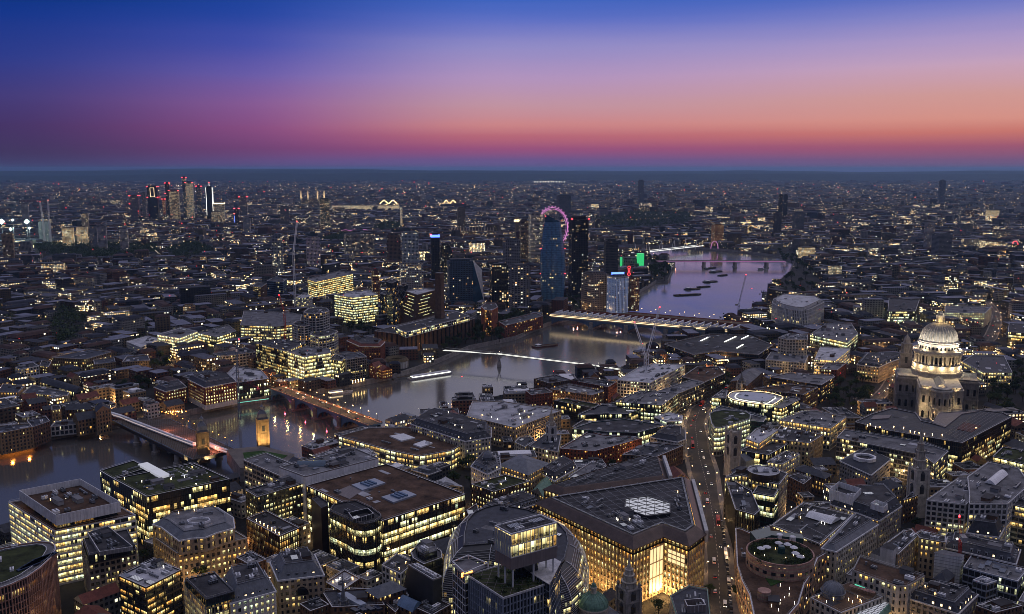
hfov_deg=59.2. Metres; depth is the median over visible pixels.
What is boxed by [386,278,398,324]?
apartment tower
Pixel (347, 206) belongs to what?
apartment block
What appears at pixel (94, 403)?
town building
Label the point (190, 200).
apartment tower
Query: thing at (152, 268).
tower block
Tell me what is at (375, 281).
brick tower
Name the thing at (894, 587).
stone building
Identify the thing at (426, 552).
office building
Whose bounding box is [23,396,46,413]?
town building
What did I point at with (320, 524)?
stair tower
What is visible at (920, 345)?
attic window
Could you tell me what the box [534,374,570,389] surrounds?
brick building
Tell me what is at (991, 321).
pavement
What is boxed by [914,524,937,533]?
town building
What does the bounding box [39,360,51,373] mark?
brick building
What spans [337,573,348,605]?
church spire
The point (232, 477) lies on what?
town building
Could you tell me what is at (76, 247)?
trees
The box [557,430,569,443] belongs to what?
town building
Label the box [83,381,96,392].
town building
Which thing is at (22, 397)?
town building
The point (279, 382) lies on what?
town building
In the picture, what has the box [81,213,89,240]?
tower block
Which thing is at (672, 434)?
stone building
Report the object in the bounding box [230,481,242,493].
town building
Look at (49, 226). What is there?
tower crane
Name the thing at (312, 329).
apartment tower
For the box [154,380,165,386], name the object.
town building
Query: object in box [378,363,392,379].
public house
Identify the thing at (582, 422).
office building
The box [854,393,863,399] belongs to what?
tree
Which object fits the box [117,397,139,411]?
town building
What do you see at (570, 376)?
town building
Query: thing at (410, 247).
office block
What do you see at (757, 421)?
office building
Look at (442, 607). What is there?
brick building
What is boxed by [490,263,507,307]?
office tower
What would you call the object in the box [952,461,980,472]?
town building
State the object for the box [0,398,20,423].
town building
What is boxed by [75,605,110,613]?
town building
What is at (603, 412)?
office building
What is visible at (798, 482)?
brick building
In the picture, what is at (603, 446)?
brick building
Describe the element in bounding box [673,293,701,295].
barge
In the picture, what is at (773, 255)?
river wall
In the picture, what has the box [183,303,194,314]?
tower block
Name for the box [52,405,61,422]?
brick building
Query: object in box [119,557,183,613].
office building
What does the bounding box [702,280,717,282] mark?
barge
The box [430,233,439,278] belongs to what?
office tower
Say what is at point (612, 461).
tree
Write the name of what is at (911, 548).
stone building
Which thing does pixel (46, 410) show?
town building
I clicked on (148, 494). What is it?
office building
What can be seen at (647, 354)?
tower crane
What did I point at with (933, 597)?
stone building
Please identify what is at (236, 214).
apartment tower
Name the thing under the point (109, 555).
stone building
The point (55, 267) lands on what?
tower block
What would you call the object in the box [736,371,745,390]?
church steeple
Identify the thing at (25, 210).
tower block
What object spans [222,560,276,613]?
stone building
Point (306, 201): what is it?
power station
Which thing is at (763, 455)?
office building
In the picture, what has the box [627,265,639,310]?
wharf building
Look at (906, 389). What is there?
window
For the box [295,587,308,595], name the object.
arched window
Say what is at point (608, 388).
brick building
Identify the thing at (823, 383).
office building
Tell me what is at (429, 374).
pier boat
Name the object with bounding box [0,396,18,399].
town building
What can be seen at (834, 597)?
stone building
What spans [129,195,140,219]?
apartment tower
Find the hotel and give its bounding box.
[606,272,628,317]
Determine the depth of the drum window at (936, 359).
904.23 m
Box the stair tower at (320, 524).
[311,495,329,553]
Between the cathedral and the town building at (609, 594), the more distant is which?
the cathedral
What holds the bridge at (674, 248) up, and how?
on the ground
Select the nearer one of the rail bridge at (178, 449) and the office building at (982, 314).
the rail bridge at (178, 449)
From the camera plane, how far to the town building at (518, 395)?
960.38 m
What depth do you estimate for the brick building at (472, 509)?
625.77 m
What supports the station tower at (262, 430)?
on the ground
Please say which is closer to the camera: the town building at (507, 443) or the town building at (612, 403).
the town building at (507, 443)
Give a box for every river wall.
[51,262,671,439]
[302,241,794,459]
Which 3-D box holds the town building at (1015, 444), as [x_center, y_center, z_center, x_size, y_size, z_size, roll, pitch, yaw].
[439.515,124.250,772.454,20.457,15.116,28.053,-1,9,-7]
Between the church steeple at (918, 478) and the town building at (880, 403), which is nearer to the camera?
the church steeple at (918, 478)
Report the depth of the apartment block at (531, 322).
1374.11 m
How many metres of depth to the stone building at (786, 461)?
715.78 m
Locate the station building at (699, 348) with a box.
[664,333,772,361]
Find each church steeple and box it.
[546,404,556,441]
[615,555,641,613]
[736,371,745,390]
[906,423,930,517]
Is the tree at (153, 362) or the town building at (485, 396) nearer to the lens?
the town building at (485, 396)
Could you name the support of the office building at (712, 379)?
on the ground
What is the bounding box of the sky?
[0,0,1023,171]
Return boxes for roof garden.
[227,446,293,481]
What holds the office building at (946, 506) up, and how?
on the ground
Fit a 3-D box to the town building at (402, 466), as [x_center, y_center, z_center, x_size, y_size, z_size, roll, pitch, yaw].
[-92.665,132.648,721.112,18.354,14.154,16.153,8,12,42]
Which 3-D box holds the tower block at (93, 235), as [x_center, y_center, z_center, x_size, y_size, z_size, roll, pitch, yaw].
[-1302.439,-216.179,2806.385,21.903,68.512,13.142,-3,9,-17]
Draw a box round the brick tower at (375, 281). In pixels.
[371,269,379,301]
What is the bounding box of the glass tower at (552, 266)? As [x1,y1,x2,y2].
[540,214,565,300]
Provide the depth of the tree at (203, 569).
537.85 m
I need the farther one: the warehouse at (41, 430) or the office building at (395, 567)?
the warehouse at (41, 430)
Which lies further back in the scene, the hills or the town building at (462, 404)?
the hills
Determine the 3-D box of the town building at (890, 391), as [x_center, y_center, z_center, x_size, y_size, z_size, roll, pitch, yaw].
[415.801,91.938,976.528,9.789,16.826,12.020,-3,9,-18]
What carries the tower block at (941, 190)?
on the ground
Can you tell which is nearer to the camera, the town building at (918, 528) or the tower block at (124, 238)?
the town building at (918, 528)
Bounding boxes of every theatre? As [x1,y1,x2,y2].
[385,355,408,368]
[618,253,643,265]
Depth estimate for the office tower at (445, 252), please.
1886.50 m
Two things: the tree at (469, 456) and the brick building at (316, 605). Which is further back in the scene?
the tree at (469, 456)
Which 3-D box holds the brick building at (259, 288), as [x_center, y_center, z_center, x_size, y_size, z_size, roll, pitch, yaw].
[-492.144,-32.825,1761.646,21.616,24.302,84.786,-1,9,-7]
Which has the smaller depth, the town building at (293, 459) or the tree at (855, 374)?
the town building at (293, 459)
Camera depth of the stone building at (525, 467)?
695.27 m
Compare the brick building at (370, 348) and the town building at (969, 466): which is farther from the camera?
the brick building at (370, 348)
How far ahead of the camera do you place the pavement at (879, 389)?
1014.19 m
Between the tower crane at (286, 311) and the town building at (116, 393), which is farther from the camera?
the tower crane at (286, 311)
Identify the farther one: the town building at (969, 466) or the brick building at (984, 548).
the town building at (969, 466)
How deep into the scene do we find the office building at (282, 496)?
618.01 m
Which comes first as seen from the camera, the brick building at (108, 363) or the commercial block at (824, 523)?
the commercial block at (824, 523)
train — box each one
[111,412,195,445]
[209,442,227,453]
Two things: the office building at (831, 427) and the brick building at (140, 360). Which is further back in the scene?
the brick building at (140, 360)
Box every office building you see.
[0,539,61,613]
[8,479,138,585]
[100,460,230,545]
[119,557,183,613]
[157,327,197,346]
[183,571,234,613]
[197,324,236,347]
[227,365,269,402]
[240,310,301,342]
[243,446,378,520]
[245,475,303,519]
[246,510,299,557]
[255,338,305,378]
[267,278,286,297]
[287,346,331,378]
[306,463,464,563]
[307,271,353,296]
[312,445,377,457]
[328,499,382,573]
[331,354,344,378]
[334,289,378,324]
[338,426,459,470]
[382,552,411,585]
[403,563,442,604]
[410,538,442,578]
[442,503,589,613]
[466,400,560,449]
[481,302,497,335]
[529,434,560,462]
[535,476,708,601]
[542,455,671,498]
[554,397,598,420]
[572,418,665,444]
[572,419,594,427]
[578,405,640,422]
[615,390,678,422]
[654,411,682,427]
[658,380,703,411]
[682,366,724,399]
[708,409,750,455]
[711,389,799,422]
[712,405,766,432]
[723,464,787,528]
[725,480,759,549]
[741,441,787,465]
[745,424,777,449]
[769,372,834,403]
[779,409,845,450]
[809,323,857,351]
[814,346,849,373]
[835,429,948,479]
[887,297,919,321]
[893,315,916,324]
[924,476,972,535]
[944,305,991,327]
[962,354,1011,386]
[966,461,1023,545]
[992,446,1023,473]
[1007,323,1023,348]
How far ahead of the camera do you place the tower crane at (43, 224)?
2946.12 m
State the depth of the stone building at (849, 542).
551.70 m
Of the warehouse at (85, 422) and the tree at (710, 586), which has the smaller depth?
the tree at (710, 586)
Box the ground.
[0,181,1023,613]
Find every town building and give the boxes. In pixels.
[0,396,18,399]
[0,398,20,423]
[0,522,10,544]
[0,542,12,547]
[1,421,18,424]
[10,399,23,411]
[15,410,40,423]
[19,392,37,400]
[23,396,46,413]
[40,400,79,418]
[49,394,63,404]
[61,402,78,418]
[66,372,79,386]
[72,391,99,402]
[74,582,120,613]
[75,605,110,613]
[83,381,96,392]
[85,399,114,410]
[88,383,114,398]
[109,382,138,402]
[111,405,136,424]
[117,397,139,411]
[123,387,145,398]
[138,397,153,409]
[143,400,159,419]
[144,537,153,558]
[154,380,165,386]
[159,398,184,414]
[182,373,198,389]
[224,472,240,485]
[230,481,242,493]
[231,492,246,518]
[265,554,277,579]
[274,379,287,387]
[284,516,310,546]
[288,457,302,462]
[302,438,337,456]
[307,445,330,458]
[312,549,338,577]
[326,559,359,580]
[334,426,367,439]
[358,569,381,587]
[385,414,410,426]
[386,462,410,472]
[395,412,417,422]
[411,465,441,481]
[420,408,458,414]
[428,461,449,478]
[434,480,461,492]
[439,401,447,407]
[451,396,476,413]
[455,392,473,396]
[479,393,494,400]
[482,384,492,394]
[492,450,536,462]
[499,399,516,402]
[502,436,512,450]
[503,387,529,403]
[504,385,528,389]
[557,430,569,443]
[559,374,575,379]
[561,415,569,427]
[573,457,606,469]
[588,371,598,378]
[600,402,614,405]
[602,588,614,609]
[611,393,622,401]
[670,466,688,478]
[767,422,778,428]
[796,492,814,506]
[800,403,811,410]
[802,501,829,508]
[804,457,836,475]
[812,466,827,472]
[822,407,861,422]
[823,483,835,500]
[841,478,865,485]
[846,423,854,430]
[846,568,852,582]
[857,398,892,414]
[859,402,877,417]
[881,406,897,410]
[882,477,901,484]
[888,383,893,399]
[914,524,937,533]
[929,479,950,496]
[945,471,969,481]
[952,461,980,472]
[970,454,986,466]
[977,407,1023,421]
[978,381,985,396]
[982,402,1003,408]
[1003,439,1023,449]
[1010,417,1023,438]
[1015,430,1023,441]
[1018,592,1023,613]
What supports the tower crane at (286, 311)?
on the ground
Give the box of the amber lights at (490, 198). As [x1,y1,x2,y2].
[4,183,1003,412]
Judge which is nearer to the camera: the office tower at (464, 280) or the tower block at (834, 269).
the office tower at (464, 280)
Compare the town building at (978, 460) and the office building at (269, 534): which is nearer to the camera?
the office building at (269, 534)
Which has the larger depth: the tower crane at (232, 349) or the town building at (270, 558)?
the tower crane at (232, 349)
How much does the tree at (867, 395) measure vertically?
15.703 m
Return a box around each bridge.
[112,416,232,465]
[269,385,382,429]
[550,310,740,335]
[576,309,752,326]
[631,238,703,253]
[656,260,784,267]
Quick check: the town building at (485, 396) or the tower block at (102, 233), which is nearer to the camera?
the town building at (485, 396)
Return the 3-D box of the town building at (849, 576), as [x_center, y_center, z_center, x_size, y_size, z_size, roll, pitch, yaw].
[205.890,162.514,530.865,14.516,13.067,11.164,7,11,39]
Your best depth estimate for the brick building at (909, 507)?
638.18 m
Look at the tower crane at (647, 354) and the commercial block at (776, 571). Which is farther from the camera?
the tower crane at (647, 354)
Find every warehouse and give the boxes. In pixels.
[0,422,34,454]
[27,415,51,446]
[73,410,96,435]
[94,402,111,434]
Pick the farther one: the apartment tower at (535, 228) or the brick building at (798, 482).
the apartment tower at (535, 228)
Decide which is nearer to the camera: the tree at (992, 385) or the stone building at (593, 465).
the stone building at (593, 465)
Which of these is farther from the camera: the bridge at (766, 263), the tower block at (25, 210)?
the tower block at (25, 210)
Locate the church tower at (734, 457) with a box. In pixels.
[723,425,753,475]
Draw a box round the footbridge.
[443,348,619,370]
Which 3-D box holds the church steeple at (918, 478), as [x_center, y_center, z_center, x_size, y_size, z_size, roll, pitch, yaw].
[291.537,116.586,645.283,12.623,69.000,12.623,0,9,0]
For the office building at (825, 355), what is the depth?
1114.25 m
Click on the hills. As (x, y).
(320, 175)
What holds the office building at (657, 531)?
on the ground
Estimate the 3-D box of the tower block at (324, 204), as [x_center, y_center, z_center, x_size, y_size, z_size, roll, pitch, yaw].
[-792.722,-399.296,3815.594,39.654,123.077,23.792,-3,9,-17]
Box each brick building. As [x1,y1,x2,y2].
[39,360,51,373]
[51,349,111,370]
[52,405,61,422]
[65,403,91,419]
[93,357,115,369]
[122,355,150,367]
[154,380,186,402]
[187,371,237,409]
[236,551,266,572]
[253,282,266,296]
[299,596,329,613]
[325,569,360,592]
[347,334,384,359]
[365,581,405,613]
[386,593,408,613]
[397,595,421,613]
[417,599,450,613]
[433,537,449,567]
[466,503,478,516]
[471,473,529,509]
[525,387,552,407]
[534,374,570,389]
[550,384,603,406]
[560,431,641,464]
[571,377,616,402]
[622,441,682,466]
[753,383,817,407]
[787,473,811,503]
[793,464,832,496]
[820,362,845,385]
[901,492,917,523]
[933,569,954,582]
[945,531,1020,568]
[972,575,996,604]
[975,596,1021,613]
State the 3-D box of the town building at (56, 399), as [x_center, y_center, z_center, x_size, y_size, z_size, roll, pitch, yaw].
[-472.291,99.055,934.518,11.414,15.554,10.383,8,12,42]
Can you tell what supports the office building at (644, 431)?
on the ground
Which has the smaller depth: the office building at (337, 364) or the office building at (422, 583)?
the office building at (422, 583)
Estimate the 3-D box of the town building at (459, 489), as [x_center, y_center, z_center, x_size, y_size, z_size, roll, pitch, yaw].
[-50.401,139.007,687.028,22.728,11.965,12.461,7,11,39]
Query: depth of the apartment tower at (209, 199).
4224.64 m
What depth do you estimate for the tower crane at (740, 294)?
1521.31 m
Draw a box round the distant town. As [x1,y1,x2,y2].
[0,179,1023,392]
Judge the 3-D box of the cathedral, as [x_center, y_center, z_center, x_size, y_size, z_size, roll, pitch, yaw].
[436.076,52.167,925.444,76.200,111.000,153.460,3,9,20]
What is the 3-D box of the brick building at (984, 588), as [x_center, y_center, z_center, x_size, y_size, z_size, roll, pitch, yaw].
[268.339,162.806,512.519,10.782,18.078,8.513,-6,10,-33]
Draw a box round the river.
[0,243,792,524]
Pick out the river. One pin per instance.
(87, 458)
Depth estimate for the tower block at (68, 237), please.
2899.91 m
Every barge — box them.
[531,344,557,347]
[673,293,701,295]
[684,287,700,289]
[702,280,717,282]
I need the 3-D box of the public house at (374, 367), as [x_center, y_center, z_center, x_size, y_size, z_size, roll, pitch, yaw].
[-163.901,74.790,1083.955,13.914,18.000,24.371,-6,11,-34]
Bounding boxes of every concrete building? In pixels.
[15,362,39,378]
[296,292,312,307]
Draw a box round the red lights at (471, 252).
[19,181,994,371]
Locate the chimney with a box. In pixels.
[435,272,444,318]
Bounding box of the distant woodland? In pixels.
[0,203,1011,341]
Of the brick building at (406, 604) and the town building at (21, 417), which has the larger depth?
the town building at (21, 417)
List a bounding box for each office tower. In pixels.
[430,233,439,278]
[440,243,450,283]
[447,258,483,304]
[452,513,560,613]
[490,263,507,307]
[503,238,520,264]
[508,263,530,308]
[568,216,588,296]
[603,239,618,274]
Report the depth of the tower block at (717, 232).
2898.88 m
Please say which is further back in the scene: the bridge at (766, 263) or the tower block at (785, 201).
the tower block at (785, 201)
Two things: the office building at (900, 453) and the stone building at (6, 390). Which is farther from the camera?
the stone building at (6, 390)
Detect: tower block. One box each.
[1,232,14,257]
[21,203,29,225]
[38,221,50,241]
[41,262,65,272]
[61,227,74,245]
[76,226,88,243]
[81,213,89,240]
[89,226,97,246]
[97,225,107,249]
[119,228,128,250]
[144,266,163,269]
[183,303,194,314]
[191,255,206,262]
[280,206,288,224]
[319,198,329,225]
[344,232,373,256]
[400,206,401,225]
[556,195,570,219]
[638,180,643,202]
[666,193,674,209]
[711,224,723,245]
[773,212,781,236]
[778,194,782,212]
[783,194,787,215]
[791,211,804,229]
[798,246,814,257]
[828,265,841,274]
[923,222,934,247]
[931,233,952,254]
[938,180,945,202]
[957,210,960,223]
[985,210,999,215]
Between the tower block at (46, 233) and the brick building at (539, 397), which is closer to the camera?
the brick building at (539, 397)
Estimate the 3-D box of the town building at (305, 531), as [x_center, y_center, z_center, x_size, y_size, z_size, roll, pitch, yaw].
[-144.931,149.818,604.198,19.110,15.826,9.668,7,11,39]
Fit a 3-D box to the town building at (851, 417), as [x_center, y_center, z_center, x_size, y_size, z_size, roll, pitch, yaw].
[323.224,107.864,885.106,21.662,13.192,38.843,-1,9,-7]
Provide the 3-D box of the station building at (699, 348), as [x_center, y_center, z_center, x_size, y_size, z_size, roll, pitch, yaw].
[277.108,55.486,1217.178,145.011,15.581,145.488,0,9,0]
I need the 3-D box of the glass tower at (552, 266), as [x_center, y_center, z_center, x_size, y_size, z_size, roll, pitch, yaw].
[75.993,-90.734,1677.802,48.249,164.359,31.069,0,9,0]
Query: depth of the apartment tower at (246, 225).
3492.75 m
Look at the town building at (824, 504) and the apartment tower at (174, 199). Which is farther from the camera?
the apartment tower at (174, 199)
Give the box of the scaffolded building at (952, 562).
[933,549,963,585]
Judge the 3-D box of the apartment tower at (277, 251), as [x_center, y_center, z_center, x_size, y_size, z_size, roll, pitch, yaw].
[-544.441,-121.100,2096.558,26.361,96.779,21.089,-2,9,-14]
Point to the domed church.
(593, 601)
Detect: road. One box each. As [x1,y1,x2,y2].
[686,385,732,613]
[855,376,894,401]
[984,301,1000,340]
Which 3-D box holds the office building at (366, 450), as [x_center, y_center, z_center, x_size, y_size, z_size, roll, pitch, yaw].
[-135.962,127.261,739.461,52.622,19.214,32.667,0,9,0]
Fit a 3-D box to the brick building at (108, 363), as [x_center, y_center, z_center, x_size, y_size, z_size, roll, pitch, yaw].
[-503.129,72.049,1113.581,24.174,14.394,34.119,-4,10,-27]
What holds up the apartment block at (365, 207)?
on the ground
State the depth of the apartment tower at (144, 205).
4475.10 m
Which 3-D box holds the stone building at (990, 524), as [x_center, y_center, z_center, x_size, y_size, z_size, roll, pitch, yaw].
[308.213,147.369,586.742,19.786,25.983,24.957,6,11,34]
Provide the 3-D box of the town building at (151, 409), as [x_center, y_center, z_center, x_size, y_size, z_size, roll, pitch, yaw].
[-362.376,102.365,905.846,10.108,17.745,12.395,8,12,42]
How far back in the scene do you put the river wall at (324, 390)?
1062.52 m
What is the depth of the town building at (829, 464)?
736.67 m
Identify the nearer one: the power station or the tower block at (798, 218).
the tower block at (798, 218)
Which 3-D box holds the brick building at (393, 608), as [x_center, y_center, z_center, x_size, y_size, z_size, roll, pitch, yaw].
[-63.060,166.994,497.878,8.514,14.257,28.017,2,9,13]
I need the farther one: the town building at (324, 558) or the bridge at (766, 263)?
the bridge at (766, 263)
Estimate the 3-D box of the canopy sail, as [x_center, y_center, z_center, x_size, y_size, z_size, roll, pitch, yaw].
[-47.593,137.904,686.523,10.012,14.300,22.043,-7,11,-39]
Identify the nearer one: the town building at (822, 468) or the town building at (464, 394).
the town building at (822, 468)
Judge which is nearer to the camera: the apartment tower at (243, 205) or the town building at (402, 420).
the town building at (402, 420)
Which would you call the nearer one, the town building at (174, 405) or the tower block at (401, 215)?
the town building at (174, 405)
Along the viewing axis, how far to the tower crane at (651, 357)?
1020.21 m
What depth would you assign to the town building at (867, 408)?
890.56 m
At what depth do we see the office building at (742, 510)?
600.27 m
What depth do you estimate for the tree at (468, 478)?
704.65 m
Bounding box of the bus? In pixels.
[716,514,719,525]
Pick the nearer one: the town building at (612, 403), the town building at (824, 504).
the town building at (824, 504)
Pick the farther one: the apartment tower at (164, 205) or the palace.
the apartment tower at (164, 205)
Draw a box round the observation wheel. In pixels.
[541,206,568,240]
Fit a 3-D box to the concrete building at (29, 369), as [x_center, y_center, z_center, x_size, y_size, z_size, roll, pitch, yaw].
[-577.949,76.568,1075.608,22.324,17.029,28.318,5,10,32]
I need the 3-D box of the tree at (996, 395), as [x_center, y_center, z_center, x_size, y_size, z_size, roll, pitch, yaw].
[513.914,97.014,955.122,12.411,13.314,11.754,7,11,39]
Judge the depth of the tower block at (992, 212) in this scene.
4483.06 m
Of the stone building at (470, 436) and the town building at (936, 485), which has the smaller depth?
the town building at (936, 485)
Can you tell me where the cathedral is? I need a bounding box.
[893,309,979,420]
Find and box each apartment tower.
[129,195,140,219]
[141,192,146,215]
[146,185,159,219]
[162,198,165,213]
[165,182,169,216]
[168,189,180,219]
[181,176,186,217]
[185,181,194,217]
[196,185,202,216]
[206,186,213,218]
[211,211,222,221]
[213,202,225,221]
[234,208,239,222]
[239,196,247,215]
[243,218,250,231]
[271,234,283,275]
[292,306,338,356]
[380,291,386,313]
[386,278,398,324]
[399,283,407,309]
[519,219,528,262]
[528,212,542,262]
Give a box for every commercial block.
[734,524,829,613]
[772,503,850,574]
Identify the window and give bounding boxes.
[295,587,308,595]
[898,384,913,406]
[918,345,958,350]
[921,395,959,417]
[922,356,953,363]
[932,398,949,419]
[965,390,975,410]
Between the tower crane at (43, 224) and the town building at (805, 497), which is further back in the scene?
the tower crane at (43, 224)
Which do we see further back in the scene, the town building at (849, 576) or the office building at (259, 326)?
the office building at (259, 326)
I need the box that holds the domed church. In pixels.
[578,579,618,613]
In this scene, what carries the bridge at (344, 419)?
in the river
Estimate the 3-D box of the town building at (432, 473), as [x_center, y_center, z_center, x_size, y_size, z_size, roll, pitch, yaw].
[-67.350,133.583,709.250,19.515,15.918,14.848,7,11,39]
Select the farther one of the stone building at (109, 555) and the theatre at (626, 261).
the theatre at (626, 261)
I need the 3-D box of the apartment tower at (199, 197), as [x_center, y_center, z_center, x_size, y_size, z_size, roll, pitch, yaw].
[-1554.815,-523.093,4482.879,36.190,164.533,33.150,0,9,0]
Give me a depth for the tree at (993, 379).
1025.72 m
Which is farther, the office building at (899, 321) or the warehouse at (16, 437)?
the office building at (899, 321)
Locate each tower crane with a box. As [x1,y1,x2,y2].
[39,202,45,240]
[47,201,51,241]
[229,338,240,419]
[278,295,288,339]
[290,222,297,306]
[633,321,654,370]
[641,307,660,367]
[735,275,746,306]
[956,515,967,552]
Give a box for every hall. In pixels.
[40,376,84,399]
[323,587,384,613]
[729,368,762,392]
[857,601,890,613]
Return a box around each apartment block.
[332,205,349,208]
[336,351,366,382]
[350,205,373,209]
[375,205,398,209]
[498,312,542,337]
[581,270,607,316]
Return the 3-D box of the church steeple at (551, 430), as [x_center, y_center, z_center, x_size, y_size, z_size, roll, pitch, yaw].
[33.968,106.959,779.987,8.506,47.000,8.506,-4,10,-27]
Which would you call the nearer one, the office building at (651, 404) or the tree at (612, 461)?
the tree at (612, 461)
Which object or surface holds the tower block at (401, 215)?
on the ground
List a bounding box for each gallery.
[374,311,474,350]
[399,288,434,324]
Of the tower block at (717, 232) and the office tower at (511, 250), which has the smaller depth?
the office tower at (511, 250)
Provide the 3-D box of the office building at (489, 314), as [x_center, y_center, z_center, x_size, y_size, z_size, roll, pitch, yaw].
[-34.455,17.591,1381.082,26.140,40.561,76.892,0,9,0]
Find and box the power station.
[300,191,324,204]
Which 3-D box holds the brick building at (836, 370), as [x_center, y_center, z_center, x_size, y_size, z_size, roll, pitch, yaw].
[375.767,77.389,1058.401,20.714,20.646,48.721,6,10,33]
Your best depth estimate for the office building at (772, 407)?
877.66 m
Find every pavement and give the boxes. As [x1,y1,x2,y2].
[683,384,739,613]
[853,379,887,398]
[983,303,1001,340]
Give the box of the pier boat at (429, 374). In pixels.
[407,370,451,379]
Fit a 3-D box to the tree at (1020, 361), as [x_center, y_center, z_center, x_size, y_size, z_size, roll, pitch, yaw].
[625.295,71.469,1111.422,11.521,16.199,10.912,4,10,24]
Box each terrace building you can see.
[50,419,76,436]
[126,336,158,352]
[480,490,538,511]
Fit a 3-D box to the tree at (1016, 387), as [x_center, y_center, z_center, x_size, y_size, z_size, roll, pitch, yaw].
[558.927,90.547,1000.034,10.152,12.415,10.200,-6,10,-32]
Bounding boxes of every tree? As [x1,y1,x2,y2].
[133,374,142,380]
[138,548,150,561]
[150,360,156,368]
[190,565,207,575]
[447,470,460,480]
[457,458,468,469]
[464,454,476,469]
[464,476,470,487]
[471,325,479,337]
[473,331,481,341]
[487,330,496,340]
[607,459,615,465]
[651,598,665,613]
[704,583,714,593]
[731,585,743,596]
[825,393,834,404]
[831,386,842,392]
[836,375,845,383]
[845,393,853,400]
[851,371,860,377]
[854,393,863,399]
[862,392,870,398]
[911,517,921,523]
[987,394,994,402]
[988,377,998,382]
[988,382,996,390]
[990,393,1001,404]
[997,383,1006,389]
[1002,400,1013,406]
[1004,387,1013,396]
[1011,384,1020,393]
[1013,376,1023,382]
[1014,359,1022,370]
[1017,586,1023,596]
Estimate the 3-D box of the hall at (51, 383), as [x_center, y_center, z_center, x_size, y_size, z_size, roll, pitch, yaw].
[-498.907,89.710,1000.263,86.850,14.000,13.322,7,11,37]
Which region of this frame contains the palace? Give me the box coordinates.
[451,227,493,234]
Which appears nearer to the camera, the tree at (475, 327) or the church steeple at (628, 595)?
the church steeple at (628, 595)
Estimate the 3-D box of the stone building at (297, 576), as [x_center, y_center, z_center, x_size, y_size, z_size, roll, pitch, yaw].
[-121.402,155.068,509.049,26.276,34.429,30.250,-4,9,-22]
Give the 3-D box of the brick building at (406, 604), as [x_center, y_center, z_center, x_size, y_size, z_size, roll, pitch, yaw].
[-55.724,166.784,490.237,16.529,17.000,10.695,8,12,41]
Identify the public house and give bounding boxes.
[369,361,381,378]
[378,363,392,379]
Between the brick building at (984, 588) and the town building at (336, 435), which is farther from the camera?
the town building at (336, 435)
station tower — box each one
[195,416,210,463]
[256,400,269,447]
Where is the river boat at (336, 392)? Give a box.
[328,389,352,394]
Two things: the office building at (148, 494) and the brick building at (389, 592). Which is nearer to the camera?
the brick building at (389, 592)
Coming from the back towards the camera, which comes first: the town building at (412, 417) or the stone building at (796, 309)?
the stone building at (796, 309)
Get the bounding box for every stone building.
[0,383,25,397]
[22,385,69,404]
[81,526,137,591]
[152,505,247,590]
[212,347,255,365]
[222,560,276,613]
[269,546,324,613]
[410,407,491,467]
[470,448,500,483]
[501,454,548,494]
[514,435,534,449]
[532,477,551,500]
[542,456,577,483]
[568,460,605,478]
[617,363,684,396]
[649,424,685,459]
[669,584,709,613]
[765,333,807,373]
[767,451,799,484]
[770,425,822,465]
[771,293,823,325]
[809,578,882,613]
[820,513,878,582]
[829,482,901,547]
[839,448,890,484]
[842,555,924,613]
[856,351,899,382]
[870,528,945,578]
[874,479,902,504]
[909,580,978,613]
[962,555,1023,603]
[966,512,1004,540]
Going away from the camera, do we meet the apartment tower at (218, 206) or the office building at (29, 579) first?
the office building at (29, 579)
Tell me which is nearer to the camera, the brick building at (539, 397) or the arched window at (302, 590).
the arched window at (302, 590)
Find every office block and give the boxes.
[306,236,320,266]
[386,233,400,259]
[399,261,423,290]
[401,231,418,261]
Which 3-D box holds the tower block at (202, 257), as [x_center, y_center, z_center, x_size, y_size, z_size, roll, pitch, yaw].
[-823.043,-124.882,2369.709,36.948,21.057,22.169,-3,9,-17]
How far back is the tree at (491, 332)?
1308.84 m
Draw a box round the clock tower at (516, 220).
[514,213,519,237]
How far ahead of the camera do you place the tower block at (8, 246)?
2453.81 m
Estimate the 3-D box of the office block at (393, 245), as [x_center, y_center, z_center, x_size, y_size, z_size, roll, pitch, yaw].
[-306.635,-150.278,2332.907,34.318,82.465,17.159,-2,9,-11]
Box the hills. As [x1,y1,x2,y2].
[0,169,1023,180]
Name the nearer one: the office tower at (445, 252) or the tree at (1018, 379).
the tree at (1018, 379)
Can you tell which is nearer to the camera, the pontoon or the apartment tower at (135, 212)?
the pontoon
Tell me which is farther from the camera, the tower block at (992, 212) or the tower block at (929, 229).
the tower block at (992, 212)
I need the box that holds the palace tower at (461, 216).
[457,206,464,229]
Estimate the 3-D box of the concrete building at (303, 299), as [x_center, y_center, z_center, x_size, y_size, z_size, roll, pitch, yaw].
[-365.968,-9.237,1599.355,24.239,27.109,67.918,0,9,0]
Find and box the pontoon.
[392,375,410,379]
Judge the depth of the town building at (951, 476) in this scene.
703.34 m
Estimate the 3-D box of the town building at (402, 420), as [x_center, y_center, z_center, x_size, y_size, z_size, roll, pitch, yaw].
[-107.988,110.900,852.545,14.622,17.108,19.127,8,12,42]
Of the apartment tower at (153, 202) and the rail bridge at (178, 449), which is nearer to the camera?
the rail bridge at (178, 449)
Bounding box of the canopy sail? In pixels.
[437,476,461,486]

